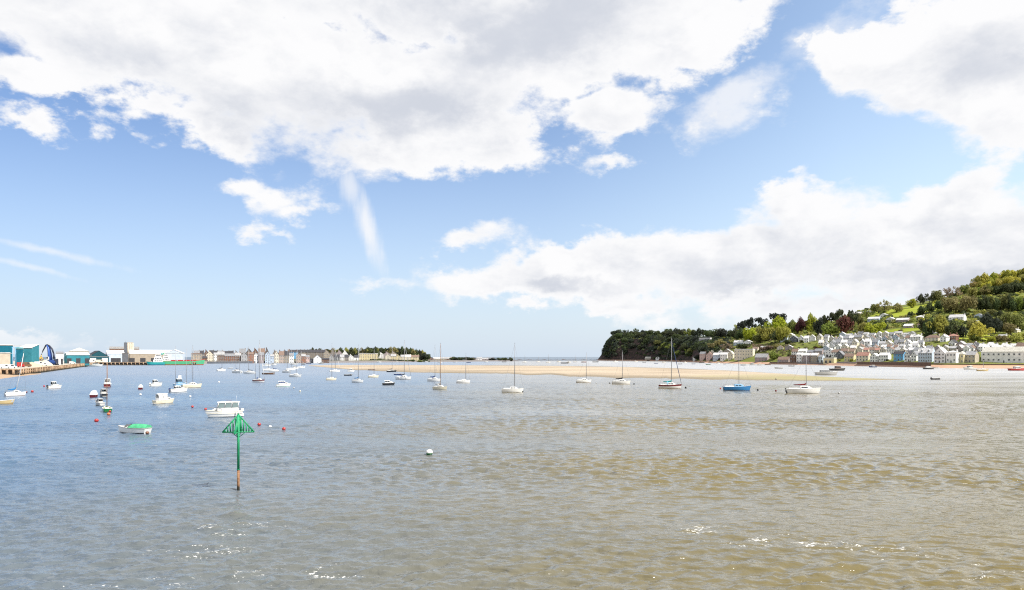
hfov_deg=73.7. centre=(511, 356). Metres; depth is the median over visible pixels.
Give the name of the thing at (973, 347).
house
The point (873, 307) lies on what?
broadleaf tree
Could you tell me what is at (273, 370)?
sailboat
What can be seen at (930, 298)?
broadleaf tree
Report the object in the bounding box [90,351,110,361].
warehouse
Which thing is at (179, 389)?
sailboat
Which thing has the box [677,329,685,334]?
broadleaf tree
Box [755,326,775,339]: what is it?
broadleaf tree
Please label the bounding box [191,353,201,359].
warehouse
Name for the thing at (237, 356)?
house
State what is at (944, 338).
house
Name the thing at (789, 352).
garden undergrowth
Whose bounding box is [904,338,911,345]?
house
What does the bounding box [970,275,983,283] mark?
broadleaf tree
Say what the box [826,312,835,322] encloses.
pine tree
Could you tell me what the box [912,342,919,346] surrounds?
house
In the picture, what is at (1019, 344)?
house
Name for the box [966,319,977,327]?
broadleaf tree
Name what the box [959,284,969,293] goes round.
broadleaf tree
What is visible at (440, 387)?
sailboat
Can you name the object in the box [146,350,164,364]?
cargo ship
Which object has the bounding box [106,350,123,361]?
warehouse
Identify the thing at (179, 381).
motor boat
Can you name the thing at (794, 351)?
house
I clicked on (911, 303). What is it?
broadleaf tree
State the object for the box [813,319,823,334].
broadleaf tree
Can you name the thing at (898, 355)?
house
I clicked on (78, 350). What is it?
warehouse
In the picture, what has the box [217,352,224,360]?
house
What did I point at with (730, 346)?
broadleaf tree
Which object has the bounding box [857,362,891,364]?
sea wall
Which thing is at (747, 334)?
broadleaf tree
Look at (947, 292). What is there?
broadleaf tree
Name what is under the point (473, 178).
sky
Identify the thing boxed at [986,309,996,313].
broadleaf tree
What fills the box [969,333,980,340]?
broadleaf tree
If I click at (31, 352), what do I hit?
warehouse
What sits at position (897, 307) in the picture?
broadleaf tree
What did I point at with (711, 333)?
broadleaf tree
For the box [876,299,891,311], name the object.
broadleaf tree
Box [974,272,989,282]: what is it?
broadleaf tree
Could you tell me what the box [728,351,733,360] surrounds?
house
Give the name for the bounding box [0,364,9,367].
parked van
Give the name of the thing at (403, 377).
sailboat
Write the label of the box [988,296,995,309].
broadleaf tree
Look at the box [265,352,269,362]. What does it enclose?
house
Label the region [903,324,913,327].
house
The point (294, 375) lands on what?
sailboat
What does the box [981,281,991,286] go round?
broadleaf tree
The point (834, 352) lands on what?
house
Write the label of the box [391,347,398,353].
broadleaf tree
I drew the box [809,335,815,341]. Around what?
house
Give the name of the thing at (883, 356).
house
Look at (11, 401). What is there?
dinghy
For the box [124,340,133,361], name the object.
silo tower
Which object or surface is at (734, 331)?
broadleaf tree
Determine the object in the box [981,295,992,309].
broadleaf tree
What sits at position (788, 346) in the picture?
house
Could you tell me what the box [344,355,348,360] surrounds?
house
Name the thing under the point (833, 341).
house
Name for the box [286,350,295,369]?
sailboat
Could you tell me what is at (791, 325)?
broadleaf tree
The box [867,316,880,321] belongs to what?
house
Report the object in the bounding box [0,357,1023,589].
water
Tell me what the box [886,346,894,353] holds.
house
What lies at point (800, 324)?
broadleaf tree
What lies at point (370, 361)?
town terrain
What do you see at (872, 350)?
house
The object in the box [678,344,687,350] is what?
broadleaf tree
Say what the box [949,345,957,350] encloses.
house
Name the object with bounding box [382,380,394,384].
motor boat
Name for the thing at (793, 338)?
house
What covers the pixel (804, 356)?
house
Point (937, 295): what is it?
broadleaf tree
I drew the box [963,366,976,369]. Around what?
motor boat
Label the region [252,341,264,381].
sailboat
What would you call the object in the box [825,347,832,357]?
house
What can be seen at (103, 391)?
motor boat
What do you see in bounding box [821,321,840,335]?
broadleaf tree
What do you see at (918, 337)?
house
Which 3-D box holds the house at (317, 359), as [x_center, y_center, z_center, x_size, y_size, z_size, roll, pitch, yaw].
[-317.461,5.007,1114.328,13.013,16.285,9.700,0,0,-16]
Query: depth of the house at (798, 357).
859.20 m
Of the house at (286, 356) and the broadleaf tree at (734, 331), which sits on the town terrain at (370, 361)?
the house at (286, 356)
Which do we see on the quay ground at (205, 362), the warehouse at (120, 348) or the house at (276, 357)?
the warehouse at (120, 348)
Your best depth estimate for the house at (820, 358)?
833.39 m
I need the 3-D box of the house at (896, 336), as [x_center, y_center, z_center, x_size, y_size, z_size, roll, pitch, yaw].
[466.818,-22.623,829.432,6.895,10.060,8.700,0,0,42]
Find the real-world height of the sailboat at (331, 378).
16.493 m
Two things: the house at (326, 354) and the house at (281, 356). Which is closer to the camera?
the house at (281, 356)
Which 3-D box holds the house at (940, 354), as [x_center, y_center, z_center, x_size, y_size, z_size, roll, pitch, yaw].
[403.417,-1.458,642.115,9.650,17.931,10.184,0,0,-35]
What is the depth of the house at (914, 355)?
683.28 m
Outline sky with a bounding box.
[0,0,1023,356]
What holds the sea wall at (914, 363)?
on the hill
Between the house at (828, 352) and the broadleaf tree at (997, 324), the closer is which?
the broadleaf tree at (997, 324)
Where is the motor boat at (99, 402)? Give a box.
[95,398,104,405]
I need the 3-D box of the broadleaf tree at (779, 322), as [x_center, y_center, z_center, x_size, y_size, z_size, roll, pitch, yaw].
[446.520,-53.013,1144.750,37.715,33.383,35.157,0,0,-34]
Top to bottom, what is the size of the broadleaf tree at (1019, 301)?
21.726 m
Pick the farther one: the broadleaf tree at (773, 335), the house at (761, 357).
the broadleaf tree at (773, 335)
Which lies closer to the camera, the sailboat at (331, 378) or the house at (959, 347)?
the sailboat at (331, 378)
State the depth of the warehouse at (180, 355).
866.43 m
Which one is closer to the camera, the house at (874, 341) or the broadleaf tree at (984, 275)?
the house at (874, 341)
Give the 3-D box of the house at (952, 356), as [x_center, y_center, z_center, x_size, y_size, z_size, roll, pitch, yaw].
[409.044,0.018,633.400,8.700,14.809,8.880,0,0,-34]
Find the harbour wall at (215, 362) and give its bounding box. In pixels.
[207,361,274,363]
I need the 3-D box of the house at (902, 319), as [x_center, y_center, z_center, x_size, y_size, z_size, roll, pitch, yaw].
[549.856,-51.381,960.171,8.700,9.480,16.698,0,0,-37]
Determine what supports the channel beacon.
in the water
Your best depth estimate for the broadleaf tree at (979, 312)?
911.61 m
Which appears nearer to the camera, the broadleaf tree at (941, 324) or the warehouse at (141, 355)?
the broadleaf tree at (941, 324)
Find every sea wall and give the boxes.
[797,362,822,363]
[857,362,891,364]
[892,362,930,365]
[933,363,977,364]
[979,364,1023,364]
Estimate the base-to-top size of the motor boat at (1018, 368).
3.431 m
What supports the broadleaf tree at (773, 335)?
on the hill
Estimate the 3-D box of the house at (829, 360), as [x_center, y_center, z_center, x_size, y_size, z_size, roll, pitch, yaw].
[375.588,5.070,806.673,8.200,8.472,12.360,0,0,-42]
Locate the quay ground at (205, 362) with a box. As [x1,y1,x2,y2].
[0,361,206,369]
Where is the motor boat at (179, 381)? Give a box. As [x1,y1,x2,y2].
[173,375,185,385]
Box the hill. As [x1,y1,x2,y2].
[597,281,1023,368]
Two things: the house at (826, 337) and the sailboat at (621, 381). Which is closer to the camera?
the sailboat at (621, 381)
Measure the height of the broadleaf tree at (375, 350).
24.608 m
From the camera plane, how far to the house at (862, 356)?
763.09 m
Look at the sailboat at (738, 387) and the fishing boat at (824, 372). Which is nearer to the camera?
the sailboat at (738, 387)
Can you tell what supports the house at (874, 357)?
on the hill
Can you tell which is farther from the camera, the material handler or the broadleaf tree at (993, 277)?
the broadleaf tree at (993, 277)
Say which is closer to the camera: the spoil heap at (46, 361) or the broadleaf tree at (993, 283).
the spoil heap at (46, 361)
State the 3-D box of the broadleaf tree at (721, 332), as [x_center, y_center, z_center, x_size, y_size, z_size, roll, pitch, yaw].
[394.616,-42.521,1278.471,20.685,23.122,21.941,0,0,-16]
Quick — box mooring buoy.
[426,448,432,454]
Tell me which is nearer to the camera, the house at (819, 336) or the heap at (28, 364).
the heap at (28, 364)
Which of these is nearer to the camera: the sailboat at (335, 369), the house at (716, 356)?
the sailboat at (335, 369)
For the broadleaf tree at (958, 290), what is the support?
on the hill
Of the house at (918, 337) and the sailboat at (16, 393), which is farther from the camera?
the house at (918, 337)
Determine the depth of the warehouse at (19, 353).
500.21 m
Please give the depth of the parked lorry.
439.07 m
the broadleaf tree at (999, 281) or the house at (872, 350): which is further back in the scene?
the broadleaf tree at (999, 281)
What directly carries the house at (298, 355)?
on the town terrain at (370, 361)
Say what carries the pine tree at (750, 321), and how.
on the hill
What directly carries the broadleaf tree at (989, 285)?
on the hill
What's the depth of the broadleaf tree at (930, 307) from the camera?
985.28 m
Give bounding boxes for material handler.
[40,344,58,364]
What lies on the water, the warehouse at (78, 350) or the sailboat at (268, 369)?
the sailboat at (268, 369)
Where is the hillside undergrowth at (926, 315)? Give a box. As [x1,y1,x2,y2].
[723,280,1023,338]
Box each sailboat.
[4,353,25,395]
[168,346,187,391]
[181,347,201,387]
[232,352,242,372]
[243,350,254,373]
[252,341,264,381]
[263,352,270,370]
[269,356,278,371]
[282,354,290,372]
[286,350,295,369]
[289,359,301,376]
[326,347,335,379]
[329,349,339,371]
[351,345,363,382]
[395,340,410,379]
[427,349,439,380]
[432,343,446,389]
[456,355,469,382]
[501,343,523,392]
[576,352,591,382]
[612,350,630,383]
[659,338,681,387]
[722,354,750,390]
[785,357,820,393]
[976,360,988,370]
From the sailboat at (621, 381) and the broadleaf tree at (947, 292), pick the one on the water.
the sailboat at (621, 381)
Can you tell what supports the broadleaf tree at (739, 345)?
on the hill
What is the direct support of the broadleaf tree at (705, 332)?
on the hill
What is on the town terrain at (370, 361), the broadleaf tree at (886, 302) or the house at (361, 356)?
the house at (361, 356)
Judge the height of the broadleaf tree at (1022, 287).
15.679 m
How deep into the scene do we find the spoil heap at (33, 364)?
478.49 m
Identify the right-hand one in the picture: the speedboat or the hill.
the hill
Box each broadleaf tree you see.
[347,347,353,355]
[372,347,379,356]
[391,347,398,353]
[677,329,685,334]
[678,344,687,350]
[683,328,691,335]
[693,328,702,336]
[703,330,711,336]
[709,329,714,336]
[714,339,725,345]
[716,328,728,336]
[720,343,733,348]
[730,328,736,337]
[734,327,743,339]
[736,343,748,348]
[743,327,756,340]
[752,334,762,341]
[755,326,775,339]
[759,345,773,349]
[764,315,786,329]
[768,351,779,358]
[769,330,778,340]
[775,326,790,340]
[785,319,795,332]
[795,316,807,332]
[804,312,817,331]
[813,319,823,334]
[818,315,827,323]
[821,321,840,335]
[836,315,854,332]
[854,313,863,324]
[857,322,871,331]
[861,309,869,317]
[863,322,886,332]
[870,303,879,310]
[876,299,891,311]
[888,303,902,311]
[905,298,916,307]
[915,294,924,303]
[917,306,927,314]
[918,318,927,329]
[922,293,935,302]
[922,317,935,337]
[924,302,934,312]
[925,314,948,335]
[931,290,943,300]
[934,300,942,310]
[940,296,959,311]
[943,287,953,296]
[943,320,959,334]
[949,286,962,296]
[958,295,977,310]
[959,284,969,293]
[966,287,977,295]
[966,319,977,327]
[967,321,994,340]
[969,281,980,287]
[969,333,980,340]
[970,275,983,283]
[973,309,985,314]
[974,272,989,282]
[974,298,984,309]
[978,285,990,293]
[979,312,993,327]
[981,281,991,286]
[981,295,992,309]
[983,283,993,294]
[985,336,995,341]
[986,279,997,286]
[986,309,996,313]
[987,317,1002,333]
[988,272,999,280]
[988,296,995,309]
[990,286,999,294]
[991,298,1000,309]
[993,310,1004,316]
[993,312,1014,325]
[995,278,1002,286]
[995,335,1010,340]
[996,297,1002,309]
[999,285,1006,293]
[1000,283,1013,291]
[1001,269,1013,277]
[1001,293,1009,309]
[1002,277,1014,284]
[1002,322,1016,333]
[1003,294,1015,308]
[1006,333,1022,341]
[1007,276,1020,283]
[1009,280,1021,291]
[1009,299,1017,310]
[1011,313,1023,329]
[1014,269,1023,276]
[1014,296,1023,310]
[1017,283,1023,290]
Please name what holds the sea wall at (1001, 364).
on the hill
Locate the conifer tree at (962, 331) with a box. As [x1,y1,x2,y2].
[958,323,967,337]
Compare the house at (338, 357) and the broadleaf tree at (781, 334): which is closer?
the broadleaf tree at (781, 334)
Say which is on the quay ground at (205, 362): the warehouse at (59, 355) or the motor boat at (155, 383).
the warehouse at (59, 355)
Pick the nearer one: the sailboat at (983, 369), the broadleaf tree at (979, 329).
the sailboat at (983, 369)
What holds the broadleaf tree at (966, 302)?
on the hill
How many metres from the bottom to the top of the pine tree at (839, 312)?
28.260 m
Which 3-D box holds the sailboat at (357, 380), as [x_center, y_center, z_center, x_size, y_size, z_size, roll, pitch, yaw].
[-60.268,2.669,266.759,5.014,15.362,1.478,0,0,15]
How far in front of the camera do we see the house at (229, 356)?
1055.76 m
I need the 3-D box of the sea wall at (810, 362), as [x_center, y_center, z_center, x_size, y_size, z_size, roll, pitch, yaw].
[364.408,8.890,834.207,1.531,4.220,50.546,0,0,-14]
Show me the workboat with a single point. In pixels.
(838, 368)
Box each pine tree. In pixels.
[737,321,745,328]
[747,317,755,327]
[754,317,768,327]
[769,313,777,318]
[776,313,786,320]
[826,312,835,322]
[834,309,845,321]
[847,310,857,330]
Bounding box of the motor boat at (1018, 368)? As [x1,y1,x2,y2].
[1007,366,1023,370]
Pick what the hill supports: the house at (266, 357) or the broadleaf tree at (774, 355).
the broadleaf tree at (774, 355)
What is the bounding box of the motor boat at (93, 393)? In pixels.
[89,390,97,397]
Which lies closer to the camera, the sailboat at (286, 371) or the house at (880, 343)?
the sailboat at (286, 371)
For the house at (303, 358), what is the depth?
1104.51 m
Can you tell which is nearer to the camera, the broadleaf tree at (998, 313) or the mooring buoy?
the mooring buoy
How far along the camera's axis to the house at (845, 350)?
828.24 m
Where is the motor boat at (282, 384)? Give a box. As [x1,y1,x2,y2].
[276,381,290,386]
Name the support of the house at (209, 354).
on the town terrain at (370, 361)
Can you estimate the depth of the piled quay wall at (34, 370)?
460.65 m
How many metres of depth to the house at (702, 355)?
1200.71 m
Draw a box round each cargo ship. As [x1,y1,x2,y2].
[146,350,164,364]
[162,350,204,364]
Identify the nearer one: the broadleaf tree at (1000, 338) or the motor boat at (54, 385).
the motor boat at (54, 385)
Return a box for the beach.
[0,373,40,378]
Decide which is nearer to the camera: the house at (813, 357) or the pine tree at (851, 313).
the house at (813, 357)
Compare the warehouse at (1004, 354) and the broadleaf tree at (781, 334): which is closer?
the warehouse at (1004, 354)
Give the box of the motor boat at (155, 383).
[149,380,161,385]
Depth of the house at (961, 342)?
711.03 m
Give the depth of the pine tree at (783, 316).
1262.61 m
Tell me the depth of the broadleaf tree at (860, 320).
1029.88 m
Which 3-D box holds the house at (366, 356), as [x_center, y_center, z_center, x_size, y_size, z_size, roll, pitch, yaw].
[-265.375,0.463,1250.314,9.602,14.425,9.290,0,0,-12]
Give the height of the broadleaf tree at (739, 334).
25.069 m
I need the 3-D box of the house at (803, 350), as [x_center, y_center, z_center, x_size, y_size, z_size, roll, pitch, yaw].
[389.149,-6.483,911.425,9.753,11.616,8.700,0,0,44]
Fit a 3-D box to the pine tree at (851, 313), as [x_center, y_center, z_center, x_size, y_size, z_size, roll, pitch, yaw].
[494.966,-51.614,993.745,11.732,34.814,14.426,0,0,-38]
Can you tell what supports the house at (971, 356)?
on the hill
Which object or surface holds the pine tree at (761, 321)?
on the hill
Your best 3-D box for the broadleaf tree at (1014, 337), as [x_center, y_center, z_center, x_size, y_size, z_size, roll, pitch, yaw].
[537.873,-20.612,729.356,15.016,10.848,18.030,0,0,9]
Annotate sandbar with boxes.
[309,365,905,380]
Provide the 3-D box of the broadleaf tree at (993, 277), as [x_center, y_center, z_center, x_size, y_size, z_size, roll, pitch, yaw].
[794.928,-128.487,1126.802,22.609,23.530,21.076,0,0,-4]
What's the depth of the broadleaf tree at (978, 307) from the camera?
943.12 m
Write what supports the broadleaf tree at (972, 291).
on the hill
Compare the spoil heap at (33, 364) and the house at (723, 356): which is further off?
the house at (723, 356)
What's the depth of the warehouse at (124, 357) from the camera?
849.85 m
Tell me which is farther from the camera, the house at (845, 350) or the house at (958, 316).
the house at (958, 316)
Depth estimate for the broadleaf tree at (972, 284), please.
1113.61 m
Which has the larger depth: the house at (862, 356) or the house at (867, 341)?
the house at (867, 341)
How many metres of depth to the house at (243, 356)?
1060.08 m
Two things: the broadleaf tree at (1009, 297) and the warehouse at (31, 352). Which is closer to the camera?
the warehouse at (31, 352)
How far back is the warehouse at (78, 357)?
692.46 m
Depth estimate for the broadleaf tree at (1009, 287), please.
1034.89 m
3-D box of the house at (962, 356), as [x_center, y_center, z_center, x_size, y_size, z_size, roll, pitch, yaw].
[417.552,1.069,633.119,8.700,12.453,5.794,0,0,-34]
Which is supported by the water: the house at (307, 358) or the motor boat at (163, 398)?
the motor boat at (163, 398)
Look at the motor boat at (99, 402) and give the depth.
139.77 m
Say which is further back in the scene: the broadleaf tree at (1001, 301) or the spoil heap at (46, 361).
the broadleaf tree at (1001, 301)
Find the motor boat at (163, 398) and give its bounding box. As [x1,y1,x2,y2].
[151,393,173,403]
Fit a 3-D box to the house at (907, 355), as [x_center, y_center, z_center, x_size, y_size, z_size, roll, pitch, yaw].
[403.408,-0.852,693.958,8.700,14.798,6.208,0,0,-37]
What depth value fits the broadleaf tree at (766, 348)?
1018.20 m
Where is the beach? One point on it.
(2, 376)
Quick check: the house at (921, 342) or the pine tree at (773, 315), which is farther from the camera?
the pine tree at (773, 315)
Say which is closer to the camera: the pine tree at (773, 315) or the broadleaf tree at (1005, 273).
the broadleaf tree at (1005, 273)
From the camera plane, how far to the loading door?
868.43 m
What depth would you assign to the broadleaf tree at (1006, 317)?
806.61 m
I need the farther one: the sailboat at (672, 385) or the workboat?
the workboat
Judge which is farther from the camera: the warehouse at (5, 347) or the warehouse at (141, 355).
the warehouse at (141, 355)
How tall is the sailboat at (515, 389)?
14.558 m
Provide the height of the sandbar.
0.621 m
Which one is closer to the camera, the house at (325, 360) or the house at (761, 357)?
the house at (761, 357)
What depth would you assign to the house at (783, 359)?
893.51 m
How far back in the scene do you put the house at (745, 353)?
1026.65 m
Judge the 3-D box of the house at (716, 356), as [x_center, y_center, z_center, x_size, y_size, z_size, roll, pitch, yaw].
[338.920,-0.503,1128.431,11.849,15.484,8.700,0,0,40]
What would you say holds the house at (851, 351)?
on the hill
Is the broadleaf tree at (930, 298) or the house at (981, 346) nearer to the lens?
the house at (981, 346)
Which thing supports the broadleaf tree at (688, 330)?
on the hill
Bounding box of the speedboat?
[118,424,152,433]
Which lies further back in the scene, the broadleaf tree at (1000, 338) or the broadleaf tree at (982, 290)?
the broadleaf tree at (982, 290)
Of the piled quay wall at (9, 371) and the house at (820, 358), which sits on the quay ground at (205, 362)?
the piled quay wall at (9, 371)
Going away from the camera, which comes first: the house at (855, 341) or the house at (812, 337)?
the house at (855, 341)
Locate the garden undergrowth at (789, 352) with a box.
[714,333,1022,359]
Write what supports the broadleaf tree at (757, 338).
on the hill
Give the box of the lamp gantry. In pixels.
[12,347,16,367]
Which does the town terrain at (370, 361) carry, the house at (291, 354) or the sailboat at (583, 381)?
the house at (291, 354)
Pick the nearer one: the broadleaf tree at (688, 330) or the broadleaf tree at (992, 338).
the broadleaf tree at (992, 338)
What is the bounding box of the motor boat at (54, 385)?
[45,381,61,388]
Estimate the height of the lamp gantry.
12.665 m
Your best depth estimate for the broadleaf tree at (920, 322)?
856.99 m
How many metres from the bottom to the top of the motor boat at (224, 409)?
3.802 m
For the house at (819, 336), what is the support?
on the hill
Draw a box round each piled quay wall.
[0,369,17,374]
[18,362,93,374]
[94,362,195,364]
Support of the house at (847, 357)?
on the hill
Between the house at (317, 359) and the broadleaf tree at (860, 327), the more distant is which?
the house at (317, 359)
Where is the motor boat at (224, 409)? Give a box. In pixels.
[205,401,243,416]
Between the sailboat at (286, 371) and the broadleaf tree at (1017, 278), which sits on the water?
the sailboat at (286, 371)
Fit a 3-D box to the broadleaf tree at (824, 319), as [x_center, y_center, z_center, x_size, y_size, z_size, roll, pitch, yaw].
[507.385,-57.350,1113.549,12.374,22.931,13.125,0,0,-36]
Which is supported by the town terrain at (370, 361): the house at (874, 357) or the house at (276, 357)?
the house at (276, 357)
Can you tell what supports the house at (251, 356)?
on the town terrain at (370, 361)
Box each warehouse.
[0,344,21,363]
[0,352,9,363]
[15,347,22,365]
[21,344,38,361]
[56,351,63,363]
[64,352,89,364]
[67,348,90,352]
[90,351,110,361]
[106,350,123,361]
[109,346,138,349]
[122,353,127,361]
[129,350,170,361]
[164,350,184,360]
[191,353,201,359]
[981,347,1023,362]
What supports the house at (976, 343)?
on the hill
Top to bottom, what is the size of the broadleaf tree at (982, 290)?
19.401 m
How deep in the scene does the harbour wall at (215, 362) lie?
1027.00 m
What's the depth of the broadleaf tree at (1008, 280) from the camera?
1088.41 m
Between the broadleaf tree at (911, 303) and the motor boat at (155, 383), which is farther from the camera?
the broadleaf tree at (911, 303)
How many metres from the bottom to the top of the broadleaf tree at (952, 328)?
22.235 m
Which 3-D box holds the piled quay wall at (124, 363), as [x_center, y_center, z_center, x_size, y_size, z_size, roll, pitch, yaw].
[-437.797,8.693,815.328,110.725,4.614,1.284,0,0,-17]
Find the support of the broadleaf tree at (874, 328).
on the hill
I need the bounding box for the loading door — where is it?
[111,358,120,361]
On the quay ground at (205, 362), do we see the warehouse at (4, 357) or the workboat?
the warehouse at (4, 357)
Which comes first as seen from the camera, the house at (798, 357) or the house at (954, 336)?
the house at (954, 336)
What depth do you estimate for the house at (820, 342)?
932.02 m
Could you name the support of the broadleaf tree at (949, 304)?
on the hill
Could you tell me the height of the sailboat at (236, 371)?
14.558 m
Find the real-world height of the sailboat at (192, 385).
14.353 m
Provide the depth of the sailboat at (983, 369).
478.29 m
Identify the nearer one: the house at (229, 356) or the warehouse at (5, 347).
the warehouse at (5, 347)
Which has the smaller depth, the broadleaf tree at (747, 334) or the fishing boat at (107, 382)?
the fishing boat at (107, 382)
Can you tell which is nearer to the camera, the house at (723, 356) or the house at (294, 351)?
the house at (723, 356)
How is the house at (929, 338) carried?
on the hill
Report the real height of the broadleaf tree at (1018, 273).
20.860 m
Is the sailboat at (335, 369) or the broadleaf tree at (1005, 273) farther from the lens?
the broadleaf tree at (1005, 273)
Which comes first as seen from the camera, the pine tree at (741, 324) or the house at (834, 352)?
the house at (834, 352)
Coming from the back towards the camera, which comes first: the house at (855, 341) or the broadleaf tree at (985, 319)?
the house at (855, 341)
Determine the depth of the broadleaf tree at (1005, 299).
937.08 m
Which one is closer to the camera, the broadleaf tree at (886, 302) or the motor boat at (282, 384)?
the motor boat at (282, 384)
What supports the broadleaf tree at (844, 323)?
on the hill
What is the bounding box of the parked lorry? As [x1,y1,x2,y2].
[17,362,24,366]
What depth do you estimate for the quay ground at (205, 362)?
473.39 m
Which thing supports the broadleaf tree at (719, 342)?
on the hill
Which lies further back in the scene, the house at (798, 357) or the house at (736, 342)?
the house at (736, 342)
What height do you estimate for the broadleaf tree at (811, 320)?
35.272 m
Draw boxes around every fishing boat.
[102,406,111,411]
[103,364,111,386]
[814,370,837,374]
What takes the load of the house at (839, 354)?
on the hill
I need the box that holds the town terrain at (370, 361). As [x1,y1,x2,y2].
[213,356,515,362]
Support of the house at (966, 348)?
on the hill
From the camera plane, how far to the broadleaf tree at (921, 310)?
984.59 m
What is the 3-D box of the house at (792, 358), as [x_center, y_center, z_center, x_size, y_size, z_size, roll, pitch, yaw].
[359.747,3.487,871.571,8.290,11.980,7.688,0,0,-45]
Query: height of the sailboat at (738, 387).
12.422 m
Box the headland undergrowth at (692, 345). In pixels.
[601,332,731,360]
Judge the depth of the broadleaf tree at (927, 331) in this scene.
794.33 m
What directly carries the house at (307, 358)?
on the town terrain at (370, 361)
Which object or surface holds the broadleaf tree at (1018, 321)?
on the hill
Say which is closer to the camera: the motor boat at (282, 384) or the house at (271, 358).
the motor boat at (282, 384)
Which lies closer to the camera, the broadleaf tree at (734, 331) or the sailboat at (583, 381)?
the sailboat at (583, 381)
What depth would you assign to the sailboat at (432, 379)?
280.13 m
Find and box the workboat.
[829,366,844,370]
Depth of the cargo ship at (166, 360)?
824.12 m
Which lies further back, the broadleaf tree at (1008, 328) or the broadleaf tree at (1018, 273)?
the broadleaf tree at (1018, 273)
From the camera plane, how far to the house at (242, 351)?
1161.51 m
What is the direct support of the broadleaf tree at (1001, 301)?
on the hill
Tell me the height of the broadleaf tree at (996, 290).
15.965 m
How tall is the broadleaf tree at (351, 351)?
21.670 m
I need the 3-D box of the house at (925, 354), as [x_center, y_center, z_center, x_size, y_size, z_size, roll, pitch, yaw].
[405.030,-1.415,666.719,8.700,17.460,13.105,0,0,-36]
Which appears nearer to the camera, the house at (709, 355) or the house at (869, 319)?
the house at (869, 319)
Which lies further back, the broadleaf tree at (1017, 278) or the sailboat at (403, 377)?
the broadleaf tree at (1017, 278)
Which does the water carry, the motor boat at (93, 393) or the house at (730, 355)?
the motor boat at (93, 393)
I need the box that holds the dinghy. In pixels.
[0,399,14,403]
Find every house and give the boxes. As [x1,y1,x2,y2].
[206,350,213,360]
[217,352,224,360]
[224,353,234,360]
[235,352,240,360]
[239,348,245,354]
[241,353,246,360]
[249,352,253,362]
[260,351,263,362]
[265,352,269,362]
[270,354,273,362]
[275,351,278,362]
[279,351,283,362]
[284,350,288,362]
[289,350,296,358]
[289,352,293,362]
[296,353,300,362]
[302,354,305,362]
[306,355,309,362]
[313,355,320,362]
[322,358,328,362]
[324,350,329,357]
[334,354,339,360]
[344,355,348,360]
[359,353,363,359]
[364,353,369,359]
[700,352,706,360]
[706,351,712,360]
[713,353,720,360]
[720,352,728,360]
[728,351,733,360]
[734,340,743,345]
[734,348,754,359]
[755,353,769,362]
[777,357,789,363]
[785,344,792,349]
[790,336,798,341]
[790,355,795,361]
[791,348,798,354]
[796,352,802,361]
[799,348,807,352]
[802,352,810,361]
[804,335,808,342]
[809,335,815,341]
[810,352,819,361]
[815,348,823,354]
[817,333,822,340]
[817,354,824,362]
[818,339,824,345]
[823,358,836,364]
[824,334,829,340]
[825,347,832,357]
[829,339,835,346]
[831,349,839,357]
[835,350,844,358]
[841,347,848,353]
[844,353,855,361]
[848,348,855,353]
[851,338,859,345]
[856,346,863,353]
[856,351,870,361]
[864,337,871,345]
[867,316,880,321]
[869,346,875,353]
[870,353,878,361]
[872,339,879,346]
[878,340,885,346]
[879,352,890,361]
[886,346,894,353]
[893,334,899,339]
[894,350,905,360]
[896,317,910,321]
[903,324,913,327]
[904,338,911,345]
[904,349,911,361]
[911,351,917,361]
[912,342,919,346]
[913,333,923,340]
[918,339,924,346]
[918,346,934,361]
[925,333,939,341]
[934,346,947,362]
[940,334,949,341]
[946,349,959,362]
[948,313,965,320]
[948,332,958,340]
[948,340,957,345]
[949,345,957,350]
[956,340,966,346]
[957,344,963,350]
[959,351,965,362]
[962,344,970,351]
[965,350,978,362]
[970,344,976,350]
[973,341,978,350]
[978,342,984,351]
[1015,342,1023,346]
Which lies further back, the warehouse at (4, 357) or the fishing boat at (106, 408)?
the warehouse at (4, 357)
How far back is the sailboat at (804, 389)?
186.43 m
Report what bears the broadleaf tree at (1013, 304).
on the hill
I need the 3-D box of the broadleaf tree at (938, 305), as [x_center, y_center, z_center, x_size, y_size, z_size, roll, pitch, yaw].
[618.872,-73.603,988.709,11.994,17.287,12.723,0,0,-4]
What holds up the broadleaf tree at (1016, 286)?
on the hill
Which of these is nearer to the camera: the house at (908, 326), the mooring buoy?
the mooring buoy
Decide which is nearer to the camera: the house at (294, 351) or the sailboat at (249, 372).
the sailboat at (249, 372)
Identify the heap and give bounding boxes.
[23,362,31,366]
[29,362,42,365]
[41,360,52,364]
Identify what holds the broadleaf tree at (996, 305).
on the hill
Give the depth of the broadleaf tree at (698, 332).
1458.59 m
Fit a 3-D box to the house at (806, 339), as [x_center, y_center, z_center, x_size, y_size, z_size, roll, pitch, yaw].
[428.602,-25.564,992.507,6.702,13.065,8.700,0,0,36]
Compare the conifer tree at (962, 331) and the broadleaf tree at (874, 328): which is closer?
the conifer tree at (962, 331)
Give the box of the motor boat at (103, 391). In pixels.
[100,388,107,396]
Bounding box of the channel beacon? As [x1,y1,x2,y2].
[222,413,254,489]
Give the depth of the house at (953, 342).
721.81 m
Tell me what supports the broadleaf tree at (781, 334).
on the hill
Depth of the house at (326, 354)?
1214.87 m
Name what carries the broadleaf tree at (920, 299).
on the hill
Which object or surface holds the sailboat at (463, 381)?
on the water
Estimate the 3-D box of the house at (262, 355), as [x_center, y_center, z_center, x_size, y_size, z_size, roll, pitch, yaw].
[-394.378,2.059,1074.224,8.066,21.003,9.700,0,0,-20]
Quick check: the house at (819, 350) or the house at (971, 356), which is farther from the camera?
the house at (819, 350)
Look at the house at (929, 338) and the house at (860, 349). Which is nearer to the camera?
the house at (929, 338)

